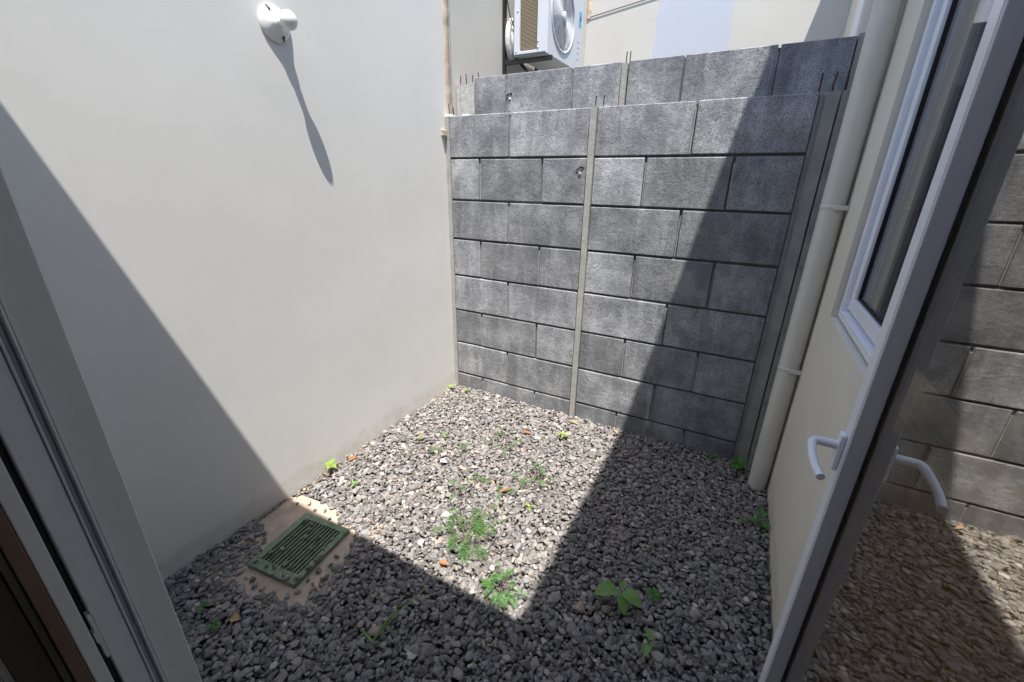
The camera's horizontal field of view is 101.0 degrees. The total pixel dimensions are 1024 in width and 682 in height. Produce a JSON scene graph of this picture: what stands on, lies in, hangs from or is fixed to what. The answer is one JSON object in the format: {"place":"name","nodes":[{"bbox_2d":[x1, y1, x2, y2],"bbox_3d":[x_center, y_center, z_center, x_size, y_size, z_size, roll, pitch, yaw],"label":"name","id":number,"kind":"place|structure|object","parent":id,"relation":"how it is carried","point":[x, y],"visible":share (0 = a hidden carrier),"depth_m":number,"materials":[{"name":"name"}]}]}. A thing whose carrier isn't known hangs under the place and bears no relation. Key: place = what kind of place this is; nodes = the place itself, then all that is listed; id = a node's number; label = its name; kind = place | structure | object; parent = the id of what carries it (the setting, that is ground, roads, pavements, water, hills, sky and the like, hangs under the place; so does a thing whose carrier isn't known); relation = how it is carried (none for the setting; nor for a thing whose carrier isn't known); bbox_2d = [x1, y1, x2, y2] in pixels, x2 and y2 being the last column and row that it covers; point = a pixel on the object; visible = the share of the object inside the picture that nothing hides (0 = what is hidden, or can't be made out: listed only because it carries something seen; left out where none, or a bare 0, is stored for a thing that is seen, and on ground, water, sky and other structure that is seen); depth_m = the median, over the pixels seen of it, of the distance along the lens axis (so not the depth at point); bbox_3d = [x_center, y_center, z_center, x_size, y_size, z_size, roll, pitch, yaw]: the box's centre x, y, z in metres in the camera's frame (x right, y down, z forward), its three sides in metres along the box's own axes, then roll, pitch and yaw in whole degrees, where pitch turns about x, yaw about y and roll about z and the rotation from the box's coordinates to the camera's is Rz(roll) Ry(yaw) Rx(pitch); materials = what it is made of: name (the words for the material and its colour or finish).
{"place":"outdoors","nodes":[
{"label":"outdoors","id":0,"kind":"place"},
{"bbox_2d":[164,384,772,681],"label":"gravel","id":1,"kind":"structure","parent":0,"point":[429,654],"depth_m":1.73,"materials":[{"name":"grey gravel"}]},
{"bbox_2d":[198,601,210,610],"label":"seedling","id":2,"kind":"object","parent":1,"relation":"on","point":[202,603],"visible":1,"depth_m":1.55,"materials":[{"name":"green plant"}]},
{"bbox_2d":[205,618,217,628],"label":"seedling","id":3,"kind":"object","parent":1,"relation":"on","point":[215,623],"visible":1,"depth_m":1.47,"materials":[{"name":"green plant"}]},
{"bbox_2d":[229,613,239,621],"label":"fallen leaf","id":4,"kind":"object","parent":1,"relation":"on","point":[235,617],"visible":1,"depth_m":1.50,"materials":[{"name":"brown plant"}]},
{"bbox_2d":[193,495,386,632],"bbox_3d":[-0.928,0.947,1.836,0.570,0.100,0.520,9,23,20],"label":"drain surround","id":5,"kind":"object","parent":1,"relation":"on","point":[282,518],"visible":0.41,"depth_m":1.78,"materials":[{"name":"beige concrete"}]},
{"bbox_2d":[238,501,338,598],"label":"stray pebbles","id":6,"kind":"object","parent":5,"relation":"on","point":[284,574],"visible":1,"depth_m":1.71,"materials":[{"name":"stone"}]},
{"bbox_2d":[247,513,349,588],"bbox_3d":[-0.911,0.928,1.833,0.260,0.106,0.306,9,23,20],"label":"drain grate","id":7,"kind":"object","parent":5,"relation":"in","point":[293,529],"visible":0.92,"depth_m":1.80,"materials":[{"name":"green plastic"}]},
{"bbox_2d":[168,387,450,579],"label":"soil crumbs","id":8,"kind":"object","parent":1,"relation":"on","point":[253,520],"visible":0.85,"depth_m":2.15,"materials":[{"name":"brown soil"}]},
{"bbox_2d":[325,459,335,472],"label":"seedling","id":9,"kind":"object","parent":1,"relation":"on","point":[329,463],"visible":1,"depth_m":2.27,"materials":[{"name":"green plant"}]},
{"bbox_2d":[360,586,428,648],"bbox_3d":[-0.399,0.970,1.461,0.263,0.123,0.117,-6,22,-16],"label":"grass tuft","id":10,"kind":"object","parent":1,"relation":"on","point":[381,629],"visible":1,"depth_m":1.47,"materials":[{"name":"green plant"}]},
{"bbox_2d":[439,559,448,564],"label":"fallen leaf","id":11,"kind":"object","parent":1,"relation":"on","point":[443,562],"visible":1,"depth_m":1.73,"materials":[{"name":"orange plant"}]},
{"bbox_2d":[428,444,470,458],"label":"feathery weed","id":12,"kind":"object","parent":1,"relation":"on","point":[464,447],"visible":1,"depth_m":2.41,"materials":[{"name":"green plant"}]},
{"bbox_2d":[448,477,473,507],"bbox_3d":[-0.249,0.745,2.082,0.138,0.114,0.123,-2,21,-6],"label":"feathery weed","id":13,"kind":"object","parent":1,"relation":"on","point":[454,495],"visible":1,"depth_m":2.07,"materials":[{"name":"green plant"}]},
{"bbox_2d":[431,504,501,563],"bbox_3d":[-0.180,0.826,1.865,0.304,0.117,0.312,12,24,26],"label":"feathery weed","id":14,"kind":"object","parent":1,"relation":"on","point":[477,525],"visible":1,"depth_m":1.82,"materials":[{"name":"green plant"}]},
{"bbox_2d":[474,473,516,500],"bbox_3d":[-0.107,0.753,2.156,0.276,0.059,0.103,16,26,34],"label":"feathery weed","id":15,"kind":"object","parent":1,"relation":"on","point":[482,478],"visible":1,"depth_m":2.16,"materials":[{"name":"green plant"}]},
{"bbox_2d":[481,561,527,609],"bbox_3d":[-0.029,0.950,1.618,0.188,0.077,0.168,12,24,26],"label":"feathery weed","id":16,"kind":"object","parent":1,"relation":"on","point":[484,583],"visible":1,"depth_m":1.59,"materials":[{"name":"green plant"}]},
{"bbox_2d":[494,428,522,453],"bbox_3d":[-0.059,0.606,2.512,0.216,0.084,0.178,20,28,41],"label":"feathery weed","id":17,"kind":"object","parent":1,"relation":"on","point":[503,433],"visible":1,"depth_m":2.49,"materials":[{"name":"green plant"}]},
{"bbox_2d":[509,461,554,486],"bbox_3d":[0.115,0.724,2.204,0.207,0.091,0.190,-17,27,-39],"label":"feathery weed","id":18,"kind":"object","parent":1,"relation":"on","point":[524,479],"visible":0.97,"depth_m":2.19,"materials":[{"name":"green plant"}]},
{"bbox_2d":[594,580,640,614],"bbox_3d":[0.387,0.964,1.566,0.161,0.087,0.102,0,21,-3],"label":"seedling","id":19,"kind":"object","parent":1,"relation":"on","point":[625,598],"visible":1,"depth_m":1.56,"materials":[{"name":"green plant"}]},
{"bbox_2d":[642,628,655,655],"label":"seedling","id":20,"kind":"object","parent":1,"relation":"on","point":[646,648],"visible":1,"depth_m":1.42,"materials":[{"name":"green plant"}]},
{"bbox_2d":[646,587,662,602],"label":"seedling","id":21,"kind":"object","parent":1,"relation":"on","point":[656,595],"visible":1,"depth_m":1.60,"materials":[{"name":"green plant"}]},
{"bbox_2d":[729,456,747,470],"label":"seedling","id":22,"kind":"object","parent":1,"relation":"on","point":[736,465],"visible":1,"depth_m":2.32,"materials":[{"name":"green plant"}]},
{"bbox_2d":[747,508,769,529],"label":"seedling","id":23,"kind":"object","parent":1,"relation":"on","point":[762,515],"visible":1,"depth_m":1.96,"materials":[{"name":"green plant"}]},
{"label":"ground","id":24,"kind":"structure","parent":0,"visible":0},
{"bbox_2d":[0,574,52,681],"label":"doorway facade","id":25,"kind":"structure","parent":24,"relation":"on","point":[5,674],"depth_m":0.49,"materials":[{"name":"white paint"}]},
{"bbox_2d":[0,166,201,681],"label":"door frame","id":26,"kind":"object","parent":25,"relation":"attached to","point":[82,583],"visible":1,"depth_m":0.49,"materials":[{"name":"plastic"}]},
{"bbox_2d":[0,0,454,583],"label":"white wall","id":27,"kind":"structure","parent":24,"relation":"on","point":[234,220],"depth_m":1.69,"materials":[{"name":"paint"}]},
{"bbox_2d":[258,3,297,42],"bbox_3d":[-0.879,-1.229,1.621,0.119,0.127,0.127,12,24,26],"label":"wall lamp","id":28,"kind":"object","parent":27,"relation":"attached to","point":[277,24],"visible":1,"depth_m":1.61,"materials":[{"name":"white plastic"}]},
{"bbox_2d":[441,130,446,135],"bbox_3d":[-0.427,-1.295,2.623,0.032,0.035,0.038,12,24,26],"label":"wooden peg","id":29,"kind":"object","parent":27,"relation":"attached to","point":[443,132],"visible":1,"depth_m":2.61,"materials":[{"name":"beige wood"}]},
{"bbox_2d":[448,0,587,115],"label":"neighbour wall","id":30,"kind":"structure","parent":24,"relation":"on","point":[475,29],"depth_m":2.93,"materials":[{"name":"white paint"}]},
{"bbox_2d":[502,0,552,74],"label":"wall bracket","id":31,"kind":"object","parent":30,"relation":"attached to","point":[505,62],"depth_m":3.16,"materials":[{"name":"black metal"}]},
{"bbox_2d":[514,0,583,69],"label":"air conditioner","id":32,"kind":"object","parent":31,"relation":"on","point":[548,27],"visible":0.98,"depth_m":3.13,"materials":[{"name":"white metal"}]},
{"bbox_2d":[505,18,528,71],"bbox_3d":[0.065,-2.186,3.261,0.226,0.522,0.155,4,21,7],"label":"refrigerant pipe","id":33,"kind":"object","parent":32,"relation":"attached to","point":[509,44],"visible":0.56,"depth_m":3.18,"materials":[{"name":"white metal"}]},
{"bbox_2d":[445,71,850,467],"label":"front block wall","id":34,"kind":"structure","parent":24,"relation":"on","point":[638,269],"depth_m":2.36,"materials":[{"name":"concrete"}]},
{"bbox_2d":[457,32,865,115],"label":"block wall","id":35,"kind":"structure","parent":24,"relation":"on","point":[791,68],"depth_m":2.22,"materials":[{"name":"concrete"}]},
{"bbox_2d":[584,0,851,65],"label":"house wall","id":36,"kind":"structure","parent":24,"relation":"on","point":[616,30],"depth_m":4.03,"materials":[{"name":"paint"}]},
{"bbox_2d":[843,0,863,36],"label":"neighbour house wall","id":37,"kind":"structure","parent":24,"relation":"on","point":[856,6],"depth_m":3.21,"materials":[{"name":"beige paint"}]},
{"bbox_2d":[850,0,863,36],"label":"window frame","id":38,"kind":"structure","parent":37,"relation":"in","point":[860,3],"depth_m":2.66,"materials":[{"name":"white plastic"}]},
{"bbox_2d":[855,0,873,35],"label":"neighbour downpipe","id":39,"kind":"object","parent":37,"relation":"attached to","point":[865,14],"depth_m":2.12,"materials":[{"name":"grey plastic"}]},
{"bbox_2d":[766,0,1023,681],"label":"cream house wall","id":40,"kind":"structure","parent":24,"relation":"on","point":[927,590],"depth_m":1.34,"materials":[{"name":"paint"}]},
{"bbox_2d":[748,0,903,491],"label":"downpipe","id":41,"kind":"object","parent":40,"relation":"attached to","point":[878,39],"visible":0.98,"depth_m":1.73,"materials":[{"name":"grey plastic"}]},
{"bbox_2d":[758,0,1023,681],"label":"glass door","id":42,"kind":"structure","parent":40,"relation":"attached to","point":[992,96],"depth_m":0.81,"materials":[{"name":"white plastic"}]},
{"bbox_2d":[838,0,1023,559],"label":"casement window","id":43,"kind":"structure","parent":40,"relation":"attached to","point":[976,462],"depth_m":0.92,"materials":[{"name":"white plastic"}]}
]}

